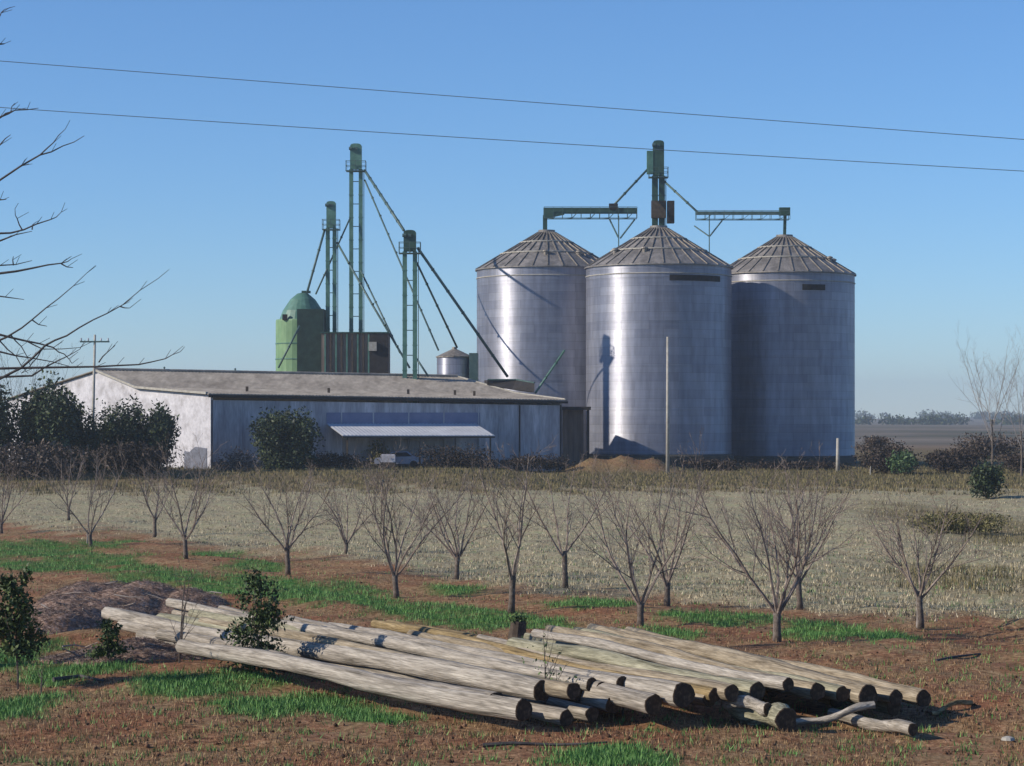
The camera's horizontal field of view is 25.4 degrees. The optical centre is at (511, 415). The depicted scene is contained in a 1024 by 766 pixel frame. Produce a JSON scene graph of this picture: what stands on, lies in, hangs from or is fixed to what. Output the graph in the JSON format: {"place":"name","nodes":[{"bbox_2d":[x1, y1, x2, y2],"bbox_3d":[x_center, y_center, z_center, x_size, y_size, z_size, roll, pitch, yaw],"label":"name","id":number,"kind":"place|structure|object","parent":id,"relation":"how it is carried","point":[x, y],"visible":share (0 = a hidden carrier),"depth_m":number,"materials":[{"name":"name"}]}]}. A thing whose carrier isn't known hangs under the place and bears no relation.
{"place":"outdoors","nodes":[
{"label":"outdoors","id":0,"kind":"place"},
{"bbox_2d":[0,107,1018,170],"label":"power wire","id":1,"kind":"object","parent":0,"point":[514,140],"visible":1,"depth_m":59.99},
{"bbox_2d":[0,417,1023,765],"bbox_3d":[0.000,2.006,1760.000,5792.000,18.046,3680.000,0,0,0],"label":"ground","id":2,"kind":"structure","parent":0,"point":[924,439],"depth_m":65.33,"materials":[{"name":"soil"}]},
{"bbox_2d":[0,380,22,475],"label":"evergreen tree","id":3,"kind":"object","parent":2,"relation":"on","point":[6,434],"visible":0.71,"depth_m":170.52,"materials":[{"name":"green plant"}]},
{"bbox_2d":[0,452,41,533],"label":"fruit tree","id":4,"kind":"object","parent":2,"relation":"on","point":[2,515],"visible":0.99,"depth_m":96.92,"materials":[{"name":"brown plant"}]},
{"bbox_2d":[0,553,50,689],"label":"leafy shrub","id":5,"kind":"object","parent":2,"relation":"on","point":[22,645],"visible":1,"depth_m":42.12,"materials":[{"name":"green plant"}]},
{"bbox_2d":[8,370,86,476],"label":"evergreen tree","id":6,"kind":"object","parent":2,"relation":"on","point":[50,416],"visible":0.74,"depth_m":169.94,"materials":[{"name":"green plant"}]},
{"bbox_2d":[0,438,95,479],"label":"brush heap","id":7,"kind":"object","parent":2,"relation":"on","point":[28,461],"visible":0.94,"depth_m":165.51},
{"bbox_2d":[13,602,106,633],"bbox_3d":[-10.844,4.817,54.437,2.641,0.729,5.520,0,0,0],"label":"soil heap","id":8,"kind":"object","parent":2,"relation":"on","point":[63,617],"visible":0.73,"depth_m":53.19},
{"bbox_2d":[23,442,127,546],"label":"fruit tree","id":9,"kind":"object","parent":2,"relation":"on","point":[89,532],"visible":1,"depth_m":86.94,"materials":[{"name":"brown plant"}]},
{"bbox_2d":[67,394,106,472],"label":"evergreen tree","id":10,"kind":"object","parent":2,"relation":"on","point":[92,437],"visible":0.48,"depth_m":175.60,"materials":[{"name":"green plant"}]},
{"bbox_2d":[0,6,182,379],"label":"overhanging tree","id":11,"kind":"object","parent":2,"relation":"on","point":[41,368],"visible":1,"depth_m":44.99,"materials":[{"name":"brown plant"}]},
{"bbox_2d":[32,579,174,615],"bbox_3d":[-10.619,4.794,60.416,4.559,0.881,11.500,0,0,0],"label":"soil heap","id":12,"kind":"object","parent":2,"relation":"on","point":[143,596],"visible":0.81,"depth_m":58.86,"materials":[{"name":"soil"}]},
{"bbox_2d":[82,618,133,662],"bbox_3d":[-8.089,4.483,45.228,1.026,1.015,0.751,0,0,40],"label":"leafy shrub","id":13,"kind":"object","parent":2,"relation":"on","point":[107,641],"visible":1,"depth_m":45.15,"materials":[{"name":"green plant"}]},
{"bbox_2d":[85,393,150,471],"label":"evergreen tree","id":14,"kind":"object","parent":2,"relation":"on","point":[121,428],"visible":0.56,"depth_m":179.17,"materials":[{"name":"green plant"}]},
{"bbox_2d":[36,629,207,665],"bbox_3d":[-7.968,4.816,46.894,4.171,0.784,3.450,0,0,0],"label":"soil heap","id":15,"kind":"object","parent":2,"relation":"on","point":[145,648],"visible":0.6,"depth_m":46.11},
{"bbox_2d":[85,441,182,478],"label":"brush heap","id":16,"kind":"object","parent":2,"relation":"on","point":[141,453],"visible":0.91,"depth_m":167.49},
{"bbox_2d":[125,398,184,472],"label":"evergreen tree","id":17,"kind":"object","parent":2,"relation":"on","point":[160,426],"visible":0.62,"depth_m":179.52,"materials":[{"name":"green plant"}]},
{"bbox_2d":[119,450,194,537],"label":"fruit tree","id":18,"kind":"object","parent":2,"relation":"on","point":[154,521],"visible":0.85,"depth_m":94.34,"materials":[{"name":"brown plant"}]},
{"bbox_2d":[124,432,243,558],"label":"fruit tree","id":19,"kind":"object","parent":2,"relation":"on","point":[185,547],"visible":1,"depth_m":78.39,"materials":[{"name":"brown plant"}]},
{"bbox_2d":[156,586,228,613],"bbox_3d":[-8.862,4.887,60.262,3.005,0.731,5.980,0,0,0],"label":"soil heap","id":20,"kind":"object","parent":2,"relation":"on","point":[196,595],"visible":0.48,"depth_m":59.91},
{"bbox_2d":[212,445,264,471],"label":"brush heap","id":21,"kind":"object","parent":2,"relation":"on","point":[241,460],"visible":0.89,"depth_m":182.74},
{"bbox_2d":[217,561,294,676],"bbox_3d":[-4.909,3.863,43.463,1.628,2.196,1.341,0,0,37],"label":"leafy shrub","id":22,"kind":"object","parent":2,"relation":"on","point":[264,618],"visible":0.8,"depth_m":43.27,"materials":[{"name":"green plant"}]},
{"bbox_2d":[222,456,344,574],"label":"fruit tree","id":23,"kind":"object","parent":2,"relation":"on","point":[286,548],"visible":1,"depth_m":71.50,"materials":[{"name":"brown plant"}]},
{"bbox_2d":[6,367,567,470],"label":"warehouse","id":24,"kind":"structure","parent":2,"relation":"on","point":[214,407],"depth_m":201.77,"materials":[{"name":"metal"}]},
{"bbox_2d":[327,423,494,467],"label":"awning","id":25,"kind":"object","parent":24,"relation":"attached to","point":[408,430],"visible":0.96,"depth_m":196.31,"materials":[{"name":"metal"}]},
{"bbox_2d":[484,379,534,391],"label":"roof hopper","id":26,"kind":"object","parent":24,"relation":"on","point":[519,385],"visible":1,"depth_m":213.66,"materials":[{"name":"metal"}]},
{"bbox_2d":[249,405,325,469],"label":"dark bush","id":27,"kind":"object","parent":2,"relation":"on","point":[276,433],"visible":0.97,"depth_m":186.50,"materials":[{"name":"green plant"}]},
{"bbox_2d":[275,291,325,371],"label":"silo","id":28,"kind":"object","parent":2,"relation":"on","point":[305,311],"visible":0.51,"depth_m":233.43,"materials":[{"name":"green paint"}]},
{"bbox_2d":[117,619,483,689],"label":"wooden pole","id":29,"kind":"object","parent":2,"relation":"on","point":[132,626],"visible":0.19,"depth_m":50.26,"materials":[{"name":"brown wood"}]},
{"bbox_2d":[101,607,548,700],"bbox_3d":[-4.449,4.504,44.765,0.452,0.460,18.072,0,0,-33],"label":"wooden pole","id":30,"kind":"object","parent":29,"relation":"on","point":[502,682],"visible":0.79,"depth_m":40.98,"materials":[{"name":"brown wood"}]},
{"bbox_2d":[198,617,580,699],"bbox_3d":[-2.848,4.415,42.654,0.363,0.372,14.165,0,0,-33],"label":"wooden pole","id":31,"kind":"object","parent":30,"relation":"on","point":[562,689],"visible":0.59,"depth_m":42.77,"materials":[{"name":"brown wood"}]},
{"bbox_2d":[156,613,582,701],"bbox_3d":[-3.354,4.555,43.998,0.385,0.444,15.437,0,0,-36],"label":"wooden pole","id":32,"kind":"object","parent":29,"relation":"on","point":[197,623],"visible":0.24,"depth_m":48.67,"materials":[{"name":"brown wood"}]},
{"bbox_2d":[322,201,339,331],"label":"grain elevator","id":33,"kind":"object","parent":2,"relation":"on","point":[330,219],"visible":0.52,"depth_m":235.78,"materials":[{"name":"green paint"}]},
{"bbox_2d":[310,449,365,468],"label":"brush heap","id":34,"kind":"object","parent":2,"relation":"on","point":[333,457],"visible":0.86,"depth_m":190.68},
{"bbox_2d":[306,466,397,553],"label":"fruit tree","id":35,"kind":"object","parent":2,"relation":"on","point":[342,534],"visible":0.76,"depth_m":82.66,"materials":[{"name":"brown plant"}]},
{"bbox_2d":[175,639,532,721],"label":"wooden pole","id":36,"kind":"object","parent":2,"relation":"on","point":[504,707],"visible":1,"depth_m":38.86,"materials":[{"name":"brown wood"}]},
{"bbox_2d":[155,629,502,695],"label":"wooden pole","id":37,"kind":"object","parent":36,"relation":"on","point":[165,635],"visible":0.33,"depth_m":44.71,"materials":[{"name":"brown wood"}]},
{"bbox_2d":[320,332,389,372],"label":"machine house","id":38,"kind":"structure","parent":2,"relation":"on","point":[358,352],"depth_m":230.20,"materials":[{"name":"grey metal"}]},
{"bbox_2d":[369,334,387,372],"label":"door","id":39,"kind":"structure","parent":38,"relation":"in","point":[378,360],"depth_m":230.03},
{"bbox_2d":[136,631,573,725],"bbox_3d":[-3.642,4.852,43.405,0.348,0.330,16.526,0,0,-33],"label":"wooden pole","id":40,"kind":"object","parent":2,"relation":"on","point":[556,715],"visible":0.19,"depth_m":36.77,"materials":[{"name":"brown wood"}]},
{"bbox_2d":[346,143,365,331],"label":"grain elevator","id":41,"kind":"object","parent":2,"relation":"on","point":[355,160],"visible":0.63,"depth_m":237.78,"materials":[{"name":"green paint"}]},
{"bbox_2d":[172,609,598,721],"bbox_3d":[-3.395,4.837,46.102,0.370,0.358,20.853,0,0,-27],"label":"wooden pole","id":42,"kind":"object","parent":2,"relation":"on","point":[583,712],"visible":0.17,"depth_m":37.15,"materials":[{"name":"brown wood"}]},
{"bbox_2d":[166,598,625,685],"bbox_3d":[-3.278,4.452,46.288,0.354,0.418,20.772,0,0,-29],"label":"wooden pole","id":43,"kind":"object","parent":42,"relation":"on","point":[596,675],"visible":0.44,"depth_m":41.31,"materials":[{"name":"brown wood"}]},
{"bbox_2d":[399,230,420,402],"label":"grain elevator","id":44,"kind":"object","parent":2,"relation":"on","point":[409,236],"visible":0.74,"depth_m":214.08,"materials":[{"name":"green paint"}]},
{"bbox_2d":[416,248,508,377],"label":"grain spout","id":45,"kind":"object","parent":44,"relation":"attached to","point":[463,313],"visible":1,"depth_m":215.55,"materials":[{"name":"metal"}]},
{"bbox_2d":[351,440,488,597],"bbox_3d":[-2.743,2.860,63.329,3.734,4.552,4.109,0,0,37],"label":"fruit tree","id":46,"kind":"object","parent":2,"relation":"on","point":[395,574],"visible":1,"depth_m":63.36,"materials":[{"name":"brown plant"}]},
{"bbox_2d":[390,461,512,579],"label":"fruit tree","id":47,"kind":"object","parent":2,"relation":"on","point":[456,555],"visible":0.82,"depth_m":69.67,"materials":[{"name":"brown plant"}]},
{"bbox_2d":[436,347,477,380],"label":"hopper bin","id":48,"kind":"object","parent":2,"relation":"on","point":[454,361],"visible":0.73,"depth_m":220.41,"materials":[{"name":"metal"}]},
{"bbox_2d":[410,442,512,468],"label":"brush heap","id":49,"kind":"object","parent":2,"relation":"on","point":[455,457],"visible":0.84,"depth_m":192.63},
{"bbox_2d":[461,432,558,613],"bbox_3d":[0.076,2.743,57.345,2.217,4.682,4.103,0,0,-14],"label":"fruit tree","id":50,"kind":"object","parent":2,"relation":"on","point":[512,584],"visible":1,"depth_m":57.68,"materials":[{"name":"brown plant"}]},
{"bbox_2d":[0,521,1023,765],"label":"green grass","id":51,"kind":"structure","parent":2,"relation":"on","point":[608,755],"depth_m":42.62,"materials":[{"name":"plant"}]},
{"bbox_2d":[0,531,1023,765],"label":"dry weeds","id":52,"kind":"object","parent":2,"relation":"on","point":[748,728],"visible":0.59,"depth_m":36.44,"materials":[{"name":"plant"}]},
{"bbox_2d":[0,454,1023,496],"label":"olive grass","id":53,"kind":"structure","parent":2,"relation":"on","point":[722,481],"depth_m":168.73,"materials":[{"name":"plant"}]},
{"bbox_2d":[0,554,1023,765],"bbox_3d":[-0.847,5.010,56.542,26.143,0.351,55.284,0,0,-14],"label":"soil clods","id":54,"kind":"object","parent":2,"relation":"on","point":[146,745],"visible":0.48,"depth_m":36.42,"materials":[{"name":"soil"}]},
{"bbox_2d":[0,474,1023,626],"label":"stubble","id":55,"kind":"object","parent":2,"relation":"on","point":[848,610],"visible":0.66,"depth_m":78.60,"materials":[{"name":"plant"}]},
{"bbox_2d":[10,472,1023,595],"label":"olive weeds","id":56,"kind":"object","parent":2,"relation":"on","point":[969,581],"visible":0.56,"depth_m":72.54,"materials":[{"name":"green plant"}]},
{"bbox_2d":[507,613,527,638],"bbox_3d":[0.118,4.709,50.438,0.514,0.681,0.542,0,0,0],"label":"tree stump","id":57,"kind":"object","parent":2,"relation":"on","point":[518,626],"visible":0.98,"depth_m":50.29,"materials":[{"name":"wood"}]},
{"bbox_2d":[475,229,598,453],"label":"grain silo","id":58,"kind":"object","parent":2,"relation":"on","point":[531,307],"visible":0.51,"depth_m":227.97,"materials":[{"name":"metal"}]},
{"bbox_2d":[543,203,636,245],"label":"overhead conveyor","id":59,"kind":"object","parent":58,"relation":"on","point":[553,212],"visible":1,"depth_m":234.22,"materials":[{"name":"green metal"}]},
{"bbox_2d":[497,450,577,471],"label":"brush heap","id":60,"kind":"object","parent":2,"relation":"on","point":[554,464],"visible":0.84,"depth_m":197.74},
{"bbox_2d":[407,630,714,706],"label":"wooden pole","id":61,"kind":"object","parent":2,"relation":"on","point":[700,699],"visible":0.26,"depth_m":36.93,"materials":[{"name":"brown wood"}]},
{"bbox_2d":[371,619,719,701],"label":"wooden pole","id":62,"kind":"object","parent":61,"relation":"on","point":[710,693],"visible":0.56,"depth_m":43.53,"materials":[{"name":"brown wood"}]},
{"bbox_2d":[433,634,738,701],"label":"wooden pole","id":63,"kind":"object","parent":61,"relation":"on","point":[726,691],"visible":0.46,"depth_m":38.77,"materials":[{"name":"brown wood"}]},
{"bbox_2d":[506,451,630,587],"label":"fruit tree","id":64,"kind":"object","parent":2,"relation":"on","point":[563,554],"visible":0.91,"depth_m":65.37,"materials":[{"name":"brown plant"}]},
{"bbox_2d":[562,407,590,468],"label":"side shed","id":65,"kind":"structure","parent":2,"relation":"on","point":[572,432],"depth_m":207.00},
{"bbox_2d":[559,444,733,625],"bbox_3d":[2.970,2.862,53.970,3.822,4.382,3.243,0,0,25],"label":"fruit tree","id":66,"kind":"object","parent":2,"relation":"on","point":[640,612],"visible":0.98,"depth_m":54.23,"materials":[{"name":"brown plant"}]},
{"bbox_2d":[523,633,777,696],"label":"wooden pole","id":67,"kind":"object","parent":2,"relation":"on","point":[528,636],"visible":0.13,"depth_m":47.27,"materials":[{"name":"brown wood"}]},
{"bbox_2d":[531,629,793,690],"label":"wooden pole","id":68,"kind":"object","parent":67,"relation":"on","point":[777,682],"visible":0.85,"depth_m":40.70,"materials":[{"name":"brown wood"}]},
{"bbox_2d":[545,625,824,700],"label":"wooden pole","id":69,"kind":"object","parent":67,"relation":"on","point":[810,690],"visible":0.58,"depth_m":41.71,"materials":[{"name":"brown wood"}]},
{"bbox_2d":[573,627,849,701],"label":"wooden pole","id":70,"kind":"object","parent":67,"relation":"on","point":[837,692],"visible":0.3,"depth_m":37.44,"materials":[{"name":"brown wood"}]},
{"bbox_2d":[583,225,733,467],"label":"grain silo","id":71,"kind":"object","parent":2,"relation":"on","point":[650,289],"visible":0.97,"depth_m":217.92,"materials":[{"name":"metal"}]},
{"bbox_2d":[601,442,724,605],"bbox_3d":[3.902,2.825,59.453,3.192,4.396,3.486,0,0,0],"label":"fruit tree","id":72,"kind":"object","parent":2,"relation":"on","point":[666,581],"visible":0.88,"depth_m":59.42,"materials":[{"name":"brown plant"}]},
{"bbox_2d":[666,337,669,473],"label":"utility pole","id":73,"kind":"object","parent":2,"relation":"on","point":[667,413],"visible":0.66,"depth_m":194.89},
{"bbox_2d":[677,457,747,470],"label":"brush heap","id":74,"kind":"object","parent":2,"relation":"on","point":[714,464],"visible":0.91,"depth_m":207.32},
{"bbox_2d":[651,429,871,641],"bbox_3d":[5.648,2.616,50.218,4.608,4.838,4.706,0,0,29],"label":"fruit tree","id":75,"kind":"object","parent":2,"relation":"on","point":[777,609],"visible":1,"depth_m":50.11,"materials":[{"name":"brown plant"}]},
{"bbox_2d":[727,702,795,731],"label":"wooden pole","id":76,"kind":"object","parent":2,"relation":"on","point":[780,716],"visible":0.79,"depth_m":36.09,"materials":[{"name":"grey wood"}]},
{"bbox_2d":[476,634,594,662],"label":"wooden pole","id":77,"kind":"object","parent":76,"relation":"on","point":[495,639],"visible":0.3,"depth_m":44.58,"materials":[{"name":"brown wood"}]},
{"bbox_2d":[506,637,764,698],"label":"wooden pole","id":78,"kind":"object","parent":77,"relation":"on","point":[754,689],"visible":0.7,"depth_m":41.02,"materials":[{"name":"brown wood"}]},
{"bbox_2d":[721,695,770,715],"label":"wooden pole","id":79,"kind":"object","parent":76,"relation":"on","point":[759,707],"visible":0.91,"depth_m":36.49,"materials":[{"name":"grey wood"}]},
{"bbox_2d":[730,234,856,465],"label":"grain silo","id":80,"kind":"object","parent":2,"relation":"on","point":[793,346],"visible":0.79,"depth_m":227.69,"materials":[{"name":"metal"}]},
{"bbox_2d":[694,207,789,251],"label":"overhead conveyor","id":81,"kind":"object","parent":80,"relation":"on","point":[784,212],"visible":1,"depth_m":234.22,"materials":[{"name":"metal"}]},
{"bbox_2d":[729,449,860,609],"bbox_3d":[7.236,2.910,58.568,2.594,4.216,2.773,0,0,36],"label":"fruit tree","id":82,"kind":"object","parent":2,"relation":"on","point":[799,605],"visible":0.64,"depth_m":58.25,"materials":[{"name":"brown plant"}]},
{"bbox_2d":[734,459,857,469],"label":"brush heap","id":83,"kind":"object","parent":2,"relation":"on","point":[801,465],"visible":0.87,"depth_m":209.46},
{"bbox_2d":[796,701,875,724],"bbox_3d":[5.202,4.795,36.641,1.339,0.391,0.211,0,0,0],"label":"crooked branch","id":84,"kind":"object","parent":2,"relation":"on","point":[856,707],"visible":0.88,"depth_m":36.61,"materials":[{"name":"grey wood"}]},
{"bbox_2d":[827,708,917,735],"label":"wooden pole","id":85,"kind":"object","parent":2,"relation":"on","point":[909,728],"visible":0.84,"depth_m":36.18,"materials":[{"name":"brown wood"}]},
{"bbox_2d":[846,701,900,715],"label":"wooden pole","id":86,"kind":"object","parent":2,"relation":"on","point":[888,709],"visible":0.1,"depth_m":37.62,"materials":[{"name":"brown wood"}]},
{"bbox_2d":[610,627,902,704],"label":"wooden pole","id":87,"kind":"object","parent":86,"relation":"on","point":[892,696],"visible":0.28,"depth_m":37.37,"materials":[{"name":"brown wood"}]},
{"bbox_2d":[625,626,930,706],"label":"wooden pole","id":88,"kind":"object","parent":86,"relation":"on","point":[916,696],"visible":0.33,"depth_m":39.08,"materials":[{"name":"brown wood"}]},
{"bbox_2d":[852,436,922,473],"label":"brush heap","id":89,"kind":"object","parent":2,"relation":"on","point":[879,461],"visible":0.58,"depth_m":195.73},
{"bbox_2d":[885,449,918,474],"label":"green clump","id":90,"kind":"object","parent":2,"relation":"on","point":[901,462],"visible":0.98,"depth_m":191.71,"materials":[{"name":"green plant"}]},
{"bbox_2d":[854,485,1000,628],"bbox_3d":[9.595,3.312,53.035,3.431,3.420,2.693,0,0,30],"label":"fruit tree","id":91,"kind":"object","parent":2,"relation":"on","point":[919,599],"visible":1,"depth_m":53.01,"materials":[{"name":"brown plant"}]},
{"bbox_2d":[855,409,1023,424],"bbox_3d":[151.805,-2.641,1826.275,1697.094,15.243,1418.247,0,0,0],"label":"woods","id":92,"kind":"object","parent":2,"relation":"on","point":[945,418],"visible":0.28,"depth_m":1249.57,"materials":[{"name":"grey plant"}]},
{"bbox_2d":[918,445,983,473],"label":"brush heap","id":93,"kind":"object","parent":2,"relation":"on","point":[954,459],"visible":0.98,"depth_m":196.93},
{"bbox_2d":[907,510,1017,534],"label":"weed mound","id":94,"kind":"object","parent":2,"relation":"on","point":[959,525],"visible":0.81,"depth_m":95.60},
{"bbox_2d":[941,431,1023,461],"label":"dry thicket","id":95,"kind":"object","parent":2,"relation":"on","point":[984,445],"visible":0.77,"depth_m":214.94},
{"bbox_2d":[949,321,1023,465],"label":"bare tree","id":96,"kind":"object","parent":2,"relation":"on","point":[992,421],"visible":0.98,"depth_m":187.90,"materials":[{"name":"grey plant"}]},
{"bbox_2d":[966,456,1008,497],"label":"evergreen shrub","id":97,"kind":"object","parent":2,"relation":"on","point":[989,480],"visible":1,"depth_m":137.43,"materials":[{"name":"green plant"}]},
{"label":"wooden pole","id":98,"kind":"object","parent":2,"relation":"on","visible":0},
{"bbox_2d":[218,605,620,712],"bbox_3d":[-2.739,4.674,46.108,0.370,0.358,20.240,0,0,-26],"label":"wooden pole","id":99,"kind":"object","parent":98,"relation":"on","point":[602,703],"visible":0.2,"depth_m":37.31,"materials":[{"name":"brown wood"}]},
{"bbox_2d":[188,609,399,651],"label":"wooden pole","id":100,"kind":"object","parent":99,"relation":"on","point":[218,616],"visible":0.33,"depth_m":50.74,"materials":[{"name":"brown wood"}]},
{"bbox_2d":[247,615,596,690],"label":"wooden pole","id":101,"kind":"object","parent":99,"relation":"on","point":[425,649],"visible":0.65,"depth_m":42.08,"materials":[{"name":"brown wood"}]},
{"bbox_2d":[283,615,661,715],"bbox_3d":[-1.319,4.591,43.196,0.413,0.409,15.978,0,0,-27],"label":"wooden pole","id":102,"kind":"object","parent":99,"relation":"on","point":[650,703],"visible":0.22,"depth_m":36.63,"materials":[{"name":"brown wood"}]},
{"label":"wooden pole","id":103,"kind":"object","parent":98,"relation":"on","visible":0},
{"bbox_2d":[328,622,694,707],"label":"wooden pole","id":104,"kind":"object","parent":103,"relation":"on","point":[675,694],"visible":0.24,"depth_m":36.38,"materials":[{"name":"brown wood"}]},
{"bbox_2d":[0,0,1023,418],"label":"sky","id":105,"kind":"structure","parent":0,"point":[233,213],"materials":[{"name":"blue"}]},
{"bbox_2d":[2,61,1023,139],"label":"power wire","id":106,"kind":"object","parent":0,"point":[513,100],"visible":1,"depth_m":59.99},
{"bbox_2d":[647,140,673,224],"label":"grain elevator","id":107,"kind":"object","parent":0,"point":[655,163],"visible":0.26,"depth_m":238.14,"materials":[{"name":"green metal"}]},
{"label":"wooden pole","id":108,"kind":"object","parent":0,"visible":0},
{"bbox_2d":[586,623,877,703],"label":"wooden pole","id":109,"kind":"object","parent":108,"relation":"on","point":[860,692],"visible":0.5,"depth_m":41.02,"materials":[{"name":"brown wood"}]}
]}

